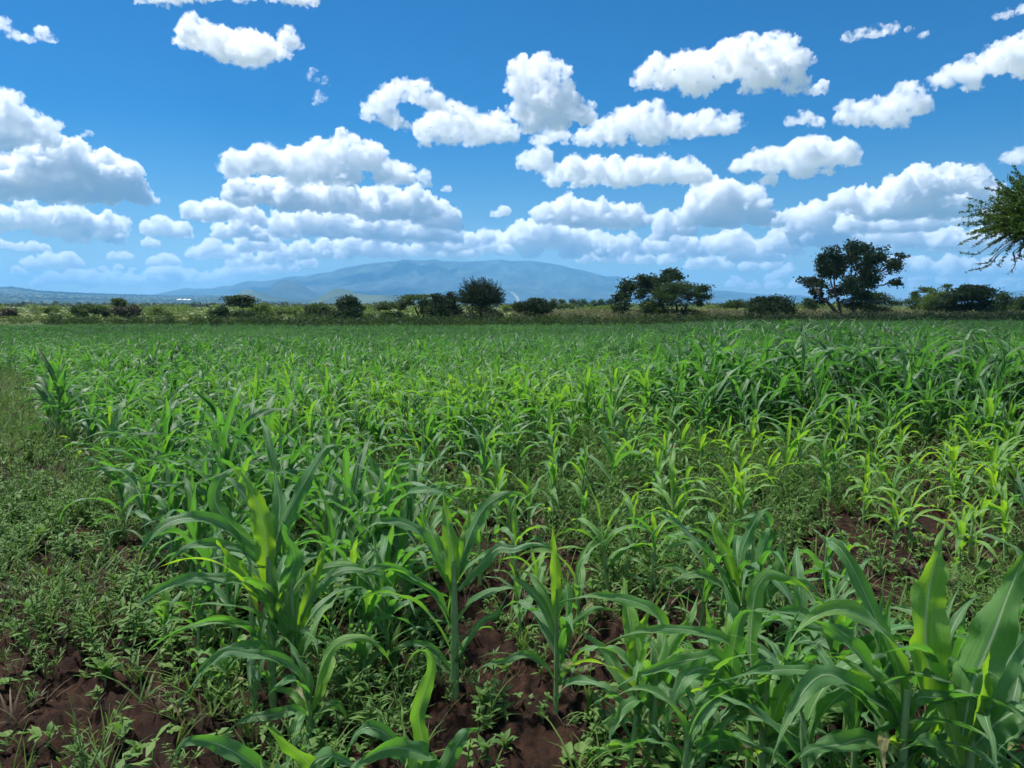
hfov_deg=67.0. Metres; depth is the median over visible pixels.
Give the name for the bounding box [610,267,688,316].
gnarled tree
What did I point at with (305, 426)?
maize plant
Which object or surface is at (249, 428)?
maize plant
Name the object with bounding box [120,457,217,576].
maize plant
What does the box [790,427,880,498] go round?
maize plant
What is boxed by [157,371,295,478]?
maize plant
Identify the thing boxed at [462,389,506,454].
maize plant
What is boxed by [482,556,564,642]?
maize plant
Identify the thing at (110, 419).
maize plant
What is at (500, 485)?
maize plant
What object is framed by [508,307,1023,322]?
dry crop
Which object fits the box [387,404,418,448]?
maize plant
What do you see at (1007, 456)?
maize plant
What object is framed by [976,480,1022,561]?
maize plant
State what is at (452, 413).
maize plant
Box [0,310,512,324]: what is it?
tall grass
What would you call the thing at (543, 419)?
maize plant
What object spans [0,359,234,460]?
grass
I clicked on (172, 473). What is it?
maize plant
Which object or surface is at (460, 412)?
maize plant
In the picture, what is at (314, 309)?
round bush
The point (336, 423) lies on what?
maize plant
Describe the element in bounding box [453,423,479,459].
maize plant
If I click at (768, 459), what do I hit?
maize plant
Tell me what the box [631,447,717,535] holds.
maize plant
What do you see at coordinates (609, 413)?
maize plant
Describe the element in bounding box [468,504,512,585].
maize plant
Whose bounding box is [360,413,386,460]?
maize plant
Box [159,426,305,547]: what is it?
maize plant
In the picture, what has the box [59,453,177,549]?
maize plant
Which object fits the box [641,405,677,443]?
maize plant
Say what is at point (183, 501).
maize plant
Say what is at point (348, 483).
maize plant
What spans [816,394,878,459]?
maize plant
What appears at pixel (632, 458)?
maize plant
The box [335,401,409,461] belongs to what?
maize plant
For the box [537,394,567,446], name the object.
maize plant
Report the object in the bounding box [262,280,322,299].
hill
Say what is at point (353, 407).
maize plant
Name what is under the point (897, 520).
maize plant
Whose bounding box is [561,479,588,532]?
maize plant
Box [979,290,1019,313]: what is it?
leafy tree
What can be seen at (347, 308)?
round tree
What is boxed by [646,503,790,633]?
maize plant
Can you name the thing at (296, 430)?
maize plant
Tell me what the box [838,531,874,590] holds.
maize plant
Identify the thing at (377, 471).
maize plant
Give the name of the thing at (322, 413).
maize plant
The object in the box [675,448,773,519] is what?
maize plant
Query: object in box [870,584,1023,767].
maize plant
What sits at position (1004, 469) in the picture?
maize plant
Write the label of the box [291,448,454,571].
maize plant
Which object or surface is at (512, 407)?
maize plant
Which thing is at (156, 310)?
round bush
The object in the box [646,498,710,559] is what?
maize plant
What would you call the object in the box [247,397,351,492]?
maize plant
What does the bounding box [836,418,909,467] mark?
maize plant
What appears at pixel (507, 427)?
maize plant
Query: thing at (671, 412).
maize plant
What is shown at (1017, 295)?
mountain
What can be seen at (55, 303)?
scrub plain
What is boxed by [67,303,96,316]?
acacia tree
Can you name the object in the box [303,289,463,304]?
hill
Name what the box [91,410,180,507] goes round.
maize plant
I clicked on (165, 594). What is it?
maize plant
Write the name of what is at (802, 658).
maize plant
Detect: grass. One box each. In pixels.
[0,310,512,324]
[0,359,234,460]
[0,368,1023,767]
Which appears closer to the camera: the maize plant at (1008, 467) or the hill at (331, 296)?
the maize plant at (1008, 467)
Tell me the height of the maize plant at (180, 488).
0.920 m
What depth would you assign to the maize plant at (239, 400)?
8.27 m
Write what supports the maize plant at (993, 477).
on the ground at (534, 742)
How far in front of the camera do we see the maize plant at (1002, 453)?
6.71 m
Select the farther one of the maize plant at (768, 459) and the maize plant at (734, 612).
the maize plant at (768, 459)
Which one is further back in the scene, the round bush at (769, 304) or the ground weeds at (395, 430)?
the round bush at (769, 304)
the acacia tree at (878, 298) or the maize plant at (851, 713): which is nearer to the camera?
the maize plant at (851, 713)
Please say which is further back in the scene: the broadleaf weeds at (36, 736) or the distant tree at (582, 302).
the distant tree at (582, 302)
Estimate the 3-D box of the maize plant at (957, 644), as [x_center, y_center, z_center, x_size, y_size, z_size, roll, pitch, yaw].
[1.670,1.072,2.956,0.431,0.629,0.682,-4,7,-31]
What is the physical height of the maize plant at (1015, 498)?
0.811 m
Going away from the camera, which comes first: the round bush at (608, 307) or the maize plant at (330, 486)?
the maize plant at (330, 486)
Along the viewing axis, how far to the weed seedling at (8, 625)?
3.77 m
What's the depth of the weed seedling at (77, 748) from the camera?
2.88 m
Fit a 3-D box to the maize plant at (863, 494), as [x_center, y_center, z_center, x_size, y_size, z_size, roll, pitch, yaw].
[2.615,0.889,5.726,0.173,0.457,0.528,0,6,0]
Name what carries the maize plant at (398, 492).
on the ground at (534, 742)
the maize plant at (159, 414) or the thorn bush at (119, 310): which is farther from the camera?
the thorn bush at (119, 310)
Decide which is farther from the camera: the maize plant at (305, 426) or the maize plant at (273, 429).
the maize plant at (305, 426)
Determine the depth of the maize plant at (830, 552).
4.48 m
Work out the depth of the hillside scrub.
5430.09 m
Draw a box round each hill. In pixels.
[0,287,310,304]
[235,290,306,301]
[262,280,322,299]
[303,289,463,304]
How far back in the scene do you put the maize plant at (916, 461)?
6.93 m
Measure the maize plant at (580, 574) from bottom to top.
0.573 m
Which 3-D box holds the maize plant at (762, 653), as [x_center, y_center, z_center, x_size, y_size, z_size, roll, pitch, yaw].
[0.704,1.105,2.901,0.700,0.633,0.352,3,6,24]
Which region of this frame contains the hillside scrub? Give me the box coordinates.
[0,286,312,303]
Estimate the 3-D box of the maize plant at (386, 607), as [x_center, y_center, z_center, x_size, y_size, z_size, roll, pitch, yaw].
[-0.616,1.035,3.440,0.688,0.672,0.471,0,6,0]
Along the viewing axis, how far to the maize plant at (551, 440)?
7.24 m
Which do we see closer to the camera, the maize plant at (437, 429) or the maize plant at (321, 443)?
the maize plant at (321, 443)
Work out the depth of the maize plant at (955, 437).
7.64 m
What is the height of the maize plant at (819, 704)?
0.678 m
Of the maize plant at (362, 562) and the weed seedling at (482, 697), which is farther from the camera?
the maize plant at (362, 562)
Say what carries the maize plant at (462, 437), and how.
on the ground at (534, 742)
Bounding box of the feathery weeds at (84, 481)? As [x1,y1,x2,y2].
[0,399,1023,767]
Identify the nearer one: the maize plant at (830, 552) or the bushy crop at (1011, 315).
the maize plant at (830, 552)
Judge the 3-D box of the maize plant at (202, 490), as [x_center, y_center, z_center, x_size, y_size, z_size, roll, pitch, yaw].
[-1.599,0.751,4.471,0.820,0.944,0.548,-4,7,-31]
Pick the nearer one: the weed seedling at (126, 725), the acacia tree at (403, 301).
the weed seedling at (126, 725)
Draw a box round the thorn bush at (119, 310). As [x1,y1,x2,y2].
[101,303,145,316]
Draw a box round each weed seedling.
[3,617,20,633]
[9,588,47,624]
[30,522,52,542]
[42,721,62,743]
[62,737,84,753]
[69,582,79,596]
[86,656,124,686]
[102,572,121,590]
[106,719,133,745]
[123,739,150,758]
[201,691,218,704]
[468,686,492,712]
[494,728,517,752]
[498,662,512,674]
[534,706,548,720]
[566,712,580,727]
[955,589,982,606]
[967,557,997,584]
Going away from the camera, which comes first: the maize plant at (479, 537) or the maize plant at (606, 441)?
the maize plant at (479, 537)
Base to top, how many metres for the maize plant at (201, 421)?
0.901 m
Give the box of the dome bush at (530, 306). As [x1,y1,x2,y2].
[507,296,561,316]
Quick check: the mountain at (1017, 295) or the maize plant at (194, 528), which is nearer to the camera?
the maize plant at (194, 528)
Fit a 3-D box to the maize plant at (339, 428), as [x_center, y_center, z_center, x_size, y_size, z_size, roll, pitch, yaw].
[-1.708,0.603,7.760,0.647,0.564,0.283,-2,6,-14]
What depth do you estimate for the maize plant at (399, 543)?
3.94 m
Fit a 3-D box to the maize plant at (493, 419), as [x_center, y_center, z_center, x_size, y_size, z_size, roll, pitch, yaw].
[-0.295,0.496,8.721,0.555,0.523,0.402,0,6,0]
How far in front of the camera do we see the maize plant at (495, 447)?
7.38 m
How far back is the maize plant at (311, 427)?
7.74 m
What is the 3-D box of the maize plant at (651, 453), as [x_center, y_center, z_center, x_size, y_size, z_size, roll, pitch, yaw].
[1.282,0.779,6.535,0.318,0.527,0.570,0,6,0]
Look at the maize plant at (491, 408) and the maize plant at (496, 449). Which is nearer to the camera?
the maize plant at (496, 449)
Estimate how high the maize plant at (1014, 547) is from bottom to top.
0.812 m
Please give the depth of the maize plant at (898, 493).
5.32 m
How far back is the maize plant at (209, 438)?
5.86 m
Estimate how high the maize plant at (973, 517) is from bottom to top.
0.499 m
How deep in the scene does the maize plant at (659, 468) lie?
6.22 m
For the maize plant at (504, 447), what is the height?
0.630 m
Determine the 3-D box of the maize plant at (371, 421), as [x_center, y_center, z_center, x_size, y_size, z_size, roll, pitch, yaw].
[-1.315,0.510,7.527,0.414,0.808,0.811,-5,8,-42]
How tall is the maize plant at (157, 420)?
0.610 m
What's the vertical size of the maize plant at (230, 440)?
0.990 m
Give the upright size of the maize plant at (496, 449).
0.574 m
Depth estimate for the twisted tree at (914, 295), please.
173.71 m
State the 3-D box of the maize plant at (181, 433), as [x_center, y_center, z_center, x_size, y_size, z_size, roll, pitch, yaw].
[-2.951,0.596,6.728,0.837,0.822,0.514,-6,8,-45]
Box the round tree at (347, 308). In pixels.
[321,294,365,319]
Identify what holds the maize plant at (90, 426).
on the ground at (534, 742)
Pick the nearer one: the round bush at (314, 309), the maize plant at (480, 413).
the maize plant at (480, 413)
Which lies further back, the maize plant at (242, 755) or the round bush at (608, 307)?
the round bush at (608, 307)
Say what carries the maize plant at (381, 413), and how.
on the ground at (534, 742)
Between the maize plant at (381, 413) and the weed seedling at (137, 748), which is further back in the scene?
the maize plant at (381, 413)
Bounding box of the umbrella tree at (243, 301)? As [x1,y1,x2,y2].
[218,294,261,310]
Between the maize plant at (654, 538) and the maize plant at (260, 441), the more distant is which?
the maize plant at (260, 441)
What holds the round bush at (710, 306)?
on the ground at (534, 742)
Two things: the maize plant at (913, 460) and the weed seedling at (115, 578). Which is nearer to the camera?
the weed seedling at (115, 578)
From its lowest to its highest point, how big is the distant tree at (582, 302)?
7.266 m
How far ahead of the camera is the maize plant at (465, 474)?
5.66 m
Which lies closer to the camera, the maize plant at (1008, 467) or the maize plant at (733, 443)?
the maize plant at (1008, 467)
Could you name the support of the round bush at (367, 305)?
on the ground at (534, 742)
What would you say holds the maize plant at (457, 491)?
on the ground at (534, 742)
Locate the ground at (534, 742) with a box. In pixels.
[0,306,1023,767]
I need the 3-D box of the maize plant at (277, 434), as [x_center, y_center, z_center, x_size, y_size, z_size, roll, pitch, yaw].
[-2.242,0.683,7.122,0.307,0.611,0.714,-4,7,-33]
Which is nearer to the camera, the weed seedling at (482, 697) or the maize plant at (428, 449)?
the weed seedling at (482, 697)
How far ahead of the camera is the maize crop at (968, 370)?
11.34 m
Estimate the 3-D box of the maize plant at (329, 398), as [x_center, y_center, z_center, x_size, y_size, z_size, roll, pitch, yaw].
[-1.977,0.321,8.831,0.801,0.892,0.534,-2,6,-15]
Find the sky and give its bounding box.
[0,0,1023,298]
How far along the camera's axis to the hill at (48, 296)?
6143.95 m
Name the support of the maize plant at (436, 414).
on the ground at (534, 742)
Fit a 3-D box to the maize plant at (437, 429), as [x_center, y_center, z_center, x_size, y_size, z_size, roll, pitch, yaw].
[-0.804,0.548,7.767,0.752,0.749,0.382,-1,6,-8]
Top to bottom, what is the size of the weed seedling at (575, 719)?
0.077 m
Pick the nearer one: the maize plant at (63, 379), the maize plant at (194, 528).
the maize plant at (194, 528)
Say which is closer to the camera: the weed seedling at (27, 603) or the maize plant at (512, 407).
the weed seedling at (27, 603)
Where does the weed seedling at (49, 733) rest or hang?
on the ground at (534, 742)
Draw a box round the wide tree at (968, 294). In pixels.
[929,283,1006,315]
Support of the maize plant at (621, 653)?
on the ground at (534, 742)
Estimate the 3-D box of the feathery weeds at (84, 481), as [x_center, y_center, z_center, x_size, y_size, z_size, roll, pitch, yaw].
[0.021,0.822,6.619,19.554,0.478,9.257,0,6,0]
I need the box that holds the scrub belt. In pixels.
[0,303,1011,313]
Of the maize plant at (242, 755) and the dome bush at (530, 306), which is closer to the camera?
the maize plant at (242, 755)
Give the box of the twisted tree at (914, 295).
[900,283,952,310]
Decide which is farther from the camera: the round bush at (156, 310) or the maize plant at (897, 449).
the round bush at (156, 310)
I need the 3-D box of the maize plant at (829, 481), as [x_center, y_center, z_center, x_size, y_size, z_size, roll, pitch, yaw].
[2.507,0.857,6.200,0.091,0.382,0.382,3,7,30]
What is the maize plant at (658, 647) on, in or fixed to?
on the ground at (534, 742)
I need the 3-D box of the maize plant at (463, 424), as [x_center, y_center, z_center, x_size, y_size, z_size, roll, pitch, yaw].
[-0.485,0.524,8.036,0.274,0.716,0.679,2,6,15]
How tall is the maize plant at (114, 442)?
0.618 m
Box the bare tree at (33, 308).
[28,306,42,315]
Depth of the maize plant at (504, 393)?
9.11 m
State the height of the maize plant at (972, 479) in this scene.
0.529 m
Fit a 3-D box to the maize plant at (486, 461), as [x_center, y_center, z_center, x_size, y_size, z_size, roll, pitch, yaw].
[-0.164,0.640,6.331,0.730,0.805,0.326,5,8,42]
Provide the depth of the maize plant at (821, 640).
3.05 m
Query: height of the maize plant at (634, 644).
0.680 m
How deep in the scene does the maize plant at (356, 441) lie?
6.20 m
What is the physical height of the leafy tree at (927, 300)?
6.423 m
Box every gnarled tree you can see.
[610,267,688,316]
[793,237,910,318]
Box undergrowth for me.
[42,311,751,326]
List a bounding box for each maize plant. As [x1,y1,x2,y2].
[9,344,125,447]
[18,360,104,437]
[29,373,93,434]
[33,381,107,449]
[53,393,148,478]
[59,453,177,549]
[67,379,222,473]
[67,384,122,467]
[67,396,150,477]
[77,431,194,565]
[86,416,152,465]
[89,407,192,514]
[90,403,215,507]
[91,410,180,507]
[94,397,171,466]
[100,422,182,478]
[105,377,211,476]
[108,429,215,521]
[113,385,304,533]
[113,431,265,530]
[120,444,388,709]
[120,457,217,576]
[124,412,159,428]
[126,414,256,558]
[127,419,205,490]
[133,434,305,571]
[135,408,212,480]
[136,420,200,478]
[141,590,193,647]
[142,470,244,608]
[144,457,213,590]
[150,572,226,663]
[151,394,190,504]
[151,440,308,590]
[151,489,250,630]
[156,405,210,495]
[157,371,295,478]
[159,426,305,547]
[159,513,281,643]
[161,413,257,478]
[164,434,309,545]
[170,388,207,447]
[170,726,353,767]
[171,406,242,496]
[174,450,241,571]
[175,375,262,506]
[176,401,307,480]
[176,534,393,716]
[178,428,304,519]
[180,387,283,476]
[183,394,346,502]
[183,634,391,753]
[187,388,210,432]
[188,396,307,470]
[188,634,256,697]
[199,475,330,612]
[203,414,324,566]
[215,498,349,638]
[224,381,245,448]
[224,398,267,430]
[224,457,320,534]
[225,386,289,448]
[231,401,386,540]
[231,431,405,581]
[238,456,391,577]
[243,390,291,502]
[246,429,321,493]
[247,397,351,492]
[249,407,327,545]
[253,430,288,453]
[253,543,370,669]
[258,391,304,428]
[259,433,392,598]
[262,424,315,500]
[268,435,369,550]
[271,411,299,435]
[277,380,316,435]
[277,400,311,475]
[280,400,300,433]
[283,480,386,619]
[288,408,318,442]
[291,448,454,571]
[296,392,321,433]
[296,405,383,528]
[297,388,340,433]
[297,390,365,446]
[298,528,413,661]
[300,407,366,455]
[301,427,338,466]
[302,386,334,451]
[302,620,376,700]
[304,375,370,426]
[307,433,467,551]
[309,416,362,467]
[313,421,349,470]
[313,454,456,554]
[318,381,394,442]
[318,442,420,551]
[321,472,423,621]
[322,425,355,486]
[323,535,446,669]
[327,519,458,642]
[328,622,392,699]
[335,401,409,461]
[337,445,477,601]
[339,400,410,457]
[341,434,373,489]
[343,397,392,463]
[346,648,482,767]
[348,550,420,678]
[349,484,560,701]
[353,463,468,599]
[353,479,440,630]
[358,459,436,586]
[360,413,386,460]
[364,397,419,447]
[372,448,436,516]
[372,465,469,544]
[373,404,451,467]
[375,484,464,581]
[382,389,473,460]
[382,424,403,455]
[384,403,449,476]
[387,385,425,451]
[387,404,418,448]
[391,417,460,484]
[396,423,465,482]
[401,406,466,471]
[413,392,496,463]
[414,399,443,433]
[420,389,489,460]
[420,395,474,443]
[420,398,446,445]
[420,471,489,540]
[425,386,443,430]
[427,378,476,457]
[436,393,488,455]
[440,388,500,454]
[444,425,469,472]
[445,377,517,451]
[445,463,493,519]
[446,382,516,441]
[448,417,526,504]
[449,402,484,460]
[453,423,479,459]
[454,423,507,474]
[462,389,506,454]
[467,396,549,469]
[467,424,512,486]
[467,523,616,714]
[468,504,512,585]
[470,387,501,435]
[471,422,525,467]
[473,490,550,544]
[474,408,503,439]
[476,393,508,439]
[477,450,508,518]
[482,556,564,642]
[484,501,551,592]
[485,408,534,461]
[487,419,501,459]
[487,446,533,537]
[489,399,525,449]
[489,425,554,486]
[491,403,524,431]
[499,463,553,541]
[502,546,556,624]
[509,381,591,445]
[514,535,609,636]
[515,402,558,448]
[520,392,576,435]
[523,422,571,475]
[524,409,575,458]
[528,441,565,521]
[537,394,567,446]
[538,387,599,428]
[543,411,589,459]
[547,480,664,589]
[547,575,710,765]
[556,633,698,767]
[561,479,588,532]
[562,430,597,499]
[570,405,616,436]
[571,411,657,503]
[576,376,639,451]
[592,404,660,459]
[592,569,860,767]
[596,426,661,470]
[603,489,674,563]
[605,405,659,455]
[605,427,653,482]
[612,684,744,767]
[613,512,704,591]
[617,428,690,471]
[622,607,792,729]
[630,444,695,505]
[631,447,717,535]
[638,473,693,528]
[640,431,698,474]
[641,396,701,448]
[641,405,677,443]
[641,447,675,488]
[644,416,714,463]
[644,602,719,747]
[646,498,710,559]
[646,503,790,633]
[652,525,740,637]
[658,641,797,767]
[660,512,772,619]
[669,456,722,508]
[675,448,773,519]
[678,573,803,733]
[678,634,910,767]
[694,418,730,473]
[704,420,740,463]
[706,516,1023,767]
[707,432,746,471]
[710,414,744,453]
[711,606,846,767]
[715,462,781,533]
[717,435,764,481]
[726,519,851,641]
[732,409,769,460]
[735,418,786,469]
[743,546,835,691]
[748,442,802,493]
[752,623,1023,767]
[753,410,822,485]
[754,396,843,482]
[762,575,890,736]
[774,587,951,767]
[775,411,827,452]
[777,422,830,468]
[778,582,908,718]
[787,549,873,648]
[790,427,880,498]
[794,565,913,729]
[802,429,852,496]
[807,528,837,587]
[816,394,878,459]
[817,469,831,503]
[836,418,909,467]
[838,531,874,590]
[842,423,907,487]
[842,447,884,513]
[843,408,893,456]
[844,476,880,524]
[856,474,961,545]
[858,416,915,461]
[859,552,1023,767]
[860,452,907,492]
[862,496,937,546]
[865,457,931,526]
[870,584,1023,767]
[877,421,924,481]
[878,446,947,492]
[878,666,1023,767]
[883,560,967,718]
[896,449,946,493]
[900,605,1023,760]
[911,496,1001,584]
[917,461,983,509]
[923,437,966,473]
[926,434,958,482]
[928,433,981,479]
[933,465,989,509]
[935,470,970,515]
[936,419,1014,468]
[936,495,1008,562]
[941,448,1012,500]
[943,426,1023,497]
[948,482,1015,540]
[949,423,959,458]
[952,465,1023,582]
[958,433,1009,471]
[961,435,1019,505]
[961,447,1014,493]
[963,461,1016,523]
[971,423,1023,479]
[972,411,1023,464]
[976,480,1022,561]
[977,442,1021,485]
[987,457,1023,494]
[997,480,1023,511]
[999,450,1022,496]
[1004,456,1023,493]
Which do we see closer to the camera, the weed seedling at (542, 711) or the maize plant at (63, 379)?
the weed seedling at (542, 711)
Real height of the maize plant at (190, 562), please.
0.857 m
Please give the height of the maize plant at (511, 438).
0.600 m
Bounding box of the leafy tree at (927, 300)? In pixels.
[916,287,951,311]
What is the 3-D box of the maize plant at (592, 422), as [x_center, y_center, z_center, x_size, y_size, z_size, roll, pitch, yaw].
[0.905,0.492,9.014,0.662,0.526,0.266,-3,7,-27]
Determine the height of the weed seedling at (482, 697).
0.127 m
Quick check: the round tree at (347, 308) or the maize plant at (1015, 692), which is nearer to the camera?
the maize plant at (1015, 692)
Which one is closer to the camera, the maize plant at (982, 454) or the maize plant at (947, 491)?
the maize plant at (947, 491)
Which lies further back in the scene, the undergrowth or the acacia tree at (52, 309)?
the acacia tree at (52, 309)
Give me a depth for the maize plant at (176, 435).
6.54 m
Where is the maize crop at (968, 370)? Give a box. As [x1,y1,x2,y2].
[0,315,1023,462]
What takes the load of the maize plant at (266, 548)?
on the ground at (534, 742)
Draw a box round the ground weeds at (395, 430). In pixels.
[0,369,1023,453]
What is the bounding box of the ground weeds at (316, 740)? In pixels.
[0,432,1023,767]
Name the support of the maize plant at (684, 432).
on the ground at (534, 742)
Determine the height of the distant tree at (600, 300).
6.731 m
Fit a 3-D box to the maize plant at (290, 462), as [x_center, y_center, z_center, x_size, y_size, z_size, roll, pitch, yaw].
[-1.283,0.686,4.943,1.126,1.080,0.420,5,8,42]
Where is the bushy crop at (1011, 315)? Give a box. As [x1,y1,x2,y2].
[645,310,1023,323]
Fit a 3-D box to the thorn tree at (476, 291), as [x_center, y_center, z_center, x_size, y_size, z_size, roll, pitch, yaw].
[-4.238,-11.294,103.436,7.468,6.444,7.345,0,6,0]
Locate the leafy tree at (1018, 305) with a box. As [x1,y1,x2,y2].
[1006,294,1023,311]
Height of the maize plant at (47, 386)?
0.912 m
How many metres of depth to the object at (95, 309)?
138.65 m
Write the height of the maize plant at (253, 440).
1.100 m
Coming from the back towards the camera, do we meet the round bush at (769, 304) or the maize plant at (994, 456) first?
the round bush at (769, 304)
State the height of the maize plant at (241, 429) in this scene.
1.182 m
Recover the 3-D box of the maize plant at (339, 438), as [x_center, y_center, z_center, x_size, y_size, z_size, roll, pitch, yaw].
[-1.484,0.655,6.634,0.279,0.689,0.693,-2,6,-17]
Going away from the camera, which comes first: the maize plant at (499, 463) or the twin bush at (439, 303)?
the maize plant at (499, 463)
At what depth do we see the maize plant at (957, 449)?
6.70 m
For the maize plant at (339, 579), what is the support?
on the ground at (534, 742)
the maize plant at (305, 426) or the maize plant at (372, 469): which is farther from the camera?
the maize plant at (305, 426)
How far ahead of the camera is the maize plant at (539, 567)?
4.15 m
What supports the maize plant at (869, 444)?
on the ground at (534, 742)
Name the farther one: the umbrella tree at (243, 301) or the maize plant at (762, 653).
the umbrella tree at (243, 301)
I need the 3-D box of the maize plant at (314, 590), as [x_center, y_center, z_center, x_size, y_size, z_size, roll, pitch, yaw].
[-0.935,1.006,3.190,0.873,0.802,0.350,-3,7,-27]
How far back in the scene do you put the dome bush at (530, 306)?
104.11 m
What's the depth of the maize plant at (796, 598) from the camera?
3.25 m
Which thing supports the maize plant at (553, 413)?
on the ground at (534, 742)
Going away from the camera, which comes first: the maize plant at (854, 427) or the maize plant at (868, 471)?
the maize plant at (868, 471)
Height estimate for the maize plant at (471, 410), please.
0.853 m
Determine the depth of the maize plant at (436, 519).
4.47 m
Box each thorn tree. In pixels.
[454,275,507,315]
[958,163,1023,273]
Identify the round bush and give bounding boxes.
[0,307,19,316]
[143,304,179,315]
[205,305,232,318]
[227,309,260,317]
[247,301,277,315]
[271,305,301,314]
[292,300,336,316]
[364,303,374,310]
[459,304,509,319]
[499,303,514,311]
[583,305,613,312]
[691,304,733,309]
[742,293,801,318]
[818,302,841,308]
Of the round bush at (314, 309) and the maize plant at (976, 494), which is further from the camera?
the round bush at (314, 309)
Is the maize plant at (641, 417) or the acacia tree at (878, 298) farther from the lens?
the acacia tree at (878, 298)
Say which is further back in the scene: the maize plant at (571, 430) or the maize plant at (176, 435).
the maize plant at (571, 430)
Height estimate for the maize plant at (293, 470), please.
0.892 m
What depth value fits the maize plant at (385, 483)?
3.98 m
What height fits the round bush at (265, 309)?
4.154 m
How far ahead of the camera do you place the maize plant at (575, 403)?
9.11 m
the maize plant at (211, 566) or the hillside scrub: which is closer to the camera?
the maize plant at (211, 566)
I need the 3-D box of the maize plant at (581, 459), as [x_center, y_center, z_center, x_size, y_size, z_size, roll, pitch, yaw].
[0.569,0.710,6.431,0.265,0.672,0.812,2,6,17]
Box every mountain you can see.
[155,259,912,304]
[958,290,1023,303]
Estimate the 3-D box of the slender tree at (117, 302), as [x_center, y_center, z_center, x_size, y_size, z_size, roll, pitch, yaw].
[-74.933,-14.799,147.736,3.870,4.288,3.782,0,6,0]
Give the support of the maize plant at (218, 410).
on the ground at (534, 742)
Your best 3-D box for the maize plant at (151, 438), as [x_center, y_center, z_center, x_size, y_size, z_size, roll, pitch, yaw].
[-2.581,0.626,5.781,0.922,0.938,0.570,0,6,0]
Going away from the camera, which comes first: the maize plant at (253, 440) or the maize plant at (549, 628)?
the maize plant at (549, 628)
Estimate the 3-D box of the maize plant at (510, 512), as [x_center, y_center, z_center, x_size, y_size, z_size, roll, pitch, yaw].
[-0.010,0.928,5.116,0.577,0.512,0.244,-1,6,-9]
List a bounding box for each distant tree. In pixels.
[549,298,559,306]
[568,298,579,304]
[576,299,589,308]
[587,300,600,306]
[597,298,604,305]
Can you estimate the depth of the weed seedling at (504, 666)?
3.52 m
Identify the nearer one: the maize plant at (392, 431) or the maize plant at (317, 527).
the maize plant at (317, 527)
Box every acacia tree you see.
[34,305,62,314]
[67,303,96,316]
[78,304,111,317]
[371,301,409,317]
[392,294,434,317]
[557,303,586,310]
[634,279,715,316]
[715,299,749,312]
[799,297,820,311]
[841,290,907,313]
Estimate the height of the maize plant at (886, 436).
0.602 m
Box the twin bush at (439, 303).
[420,291,463,319]
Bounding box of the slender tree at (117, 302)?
[110,298,127,307]
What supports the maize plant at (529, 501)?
on the ground at (534, 742)
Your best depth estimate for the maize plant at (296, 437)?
6.48 m
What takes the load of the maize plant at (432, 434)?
on the ground at (534, 742)
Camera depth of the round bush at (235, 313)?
122.77 m
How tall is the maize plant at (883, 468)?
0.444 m
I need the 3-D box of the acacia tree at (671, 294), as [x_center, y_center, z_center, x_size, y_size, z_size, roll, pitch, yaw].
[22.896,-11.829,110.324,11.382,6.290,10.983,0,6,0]
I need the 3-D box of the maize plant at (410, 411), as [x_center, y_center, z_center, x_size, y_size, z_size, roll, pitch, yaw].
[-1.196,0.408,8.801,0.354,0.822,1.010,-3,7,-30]
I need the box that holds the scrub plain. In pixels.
[0,300,971,307]
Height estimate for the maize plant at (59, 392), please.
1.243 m
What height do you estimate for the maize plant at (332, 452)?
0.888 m
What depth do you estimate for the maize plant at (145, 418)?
7.27 m
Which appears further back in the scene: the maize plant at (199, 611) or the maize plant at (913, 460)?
the maize plant at (913, 460)
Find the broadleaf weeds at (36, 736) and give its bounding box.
[0,434,1023,767]
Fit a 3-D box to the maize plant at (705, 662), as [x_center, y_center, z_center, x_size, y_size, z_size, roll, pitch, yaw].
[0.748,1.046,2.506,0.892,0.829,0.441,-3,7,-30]
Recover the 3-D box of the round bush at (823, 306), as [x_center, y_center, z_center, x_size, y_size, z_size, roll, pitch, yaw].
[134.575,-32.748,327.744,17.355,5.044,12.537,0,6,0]
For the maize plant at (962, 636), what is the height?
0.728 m
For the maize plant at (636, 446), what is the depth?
7.40 m
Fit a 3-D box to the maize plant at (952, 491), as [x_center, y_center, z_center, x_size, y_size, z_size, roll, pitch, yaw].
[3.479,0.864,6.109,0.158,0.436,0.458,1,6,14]
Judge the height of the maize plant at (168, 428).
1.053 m
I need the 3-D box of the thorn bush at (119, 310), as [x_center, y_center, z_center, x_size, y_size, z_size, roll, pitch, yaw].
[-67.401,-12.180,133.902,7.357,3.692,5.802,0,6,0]
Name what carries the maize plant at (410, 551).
on the ground at (534, 742)
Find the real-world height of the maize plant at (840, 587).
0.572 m
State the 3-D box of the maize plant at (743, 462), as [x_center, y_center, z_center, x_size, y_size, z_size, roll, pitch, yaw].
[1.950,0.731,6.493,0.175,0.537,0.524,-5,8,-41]
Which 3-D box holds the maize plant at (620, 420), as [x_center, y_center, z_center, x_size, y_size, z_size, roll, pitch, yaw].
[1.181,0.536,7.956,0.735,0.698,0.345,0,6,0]
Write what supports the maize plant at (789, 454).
on the ground at (534, 742)
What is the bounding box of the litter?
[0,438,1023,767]
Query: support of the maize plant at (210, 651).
on the ground at (534, 742)

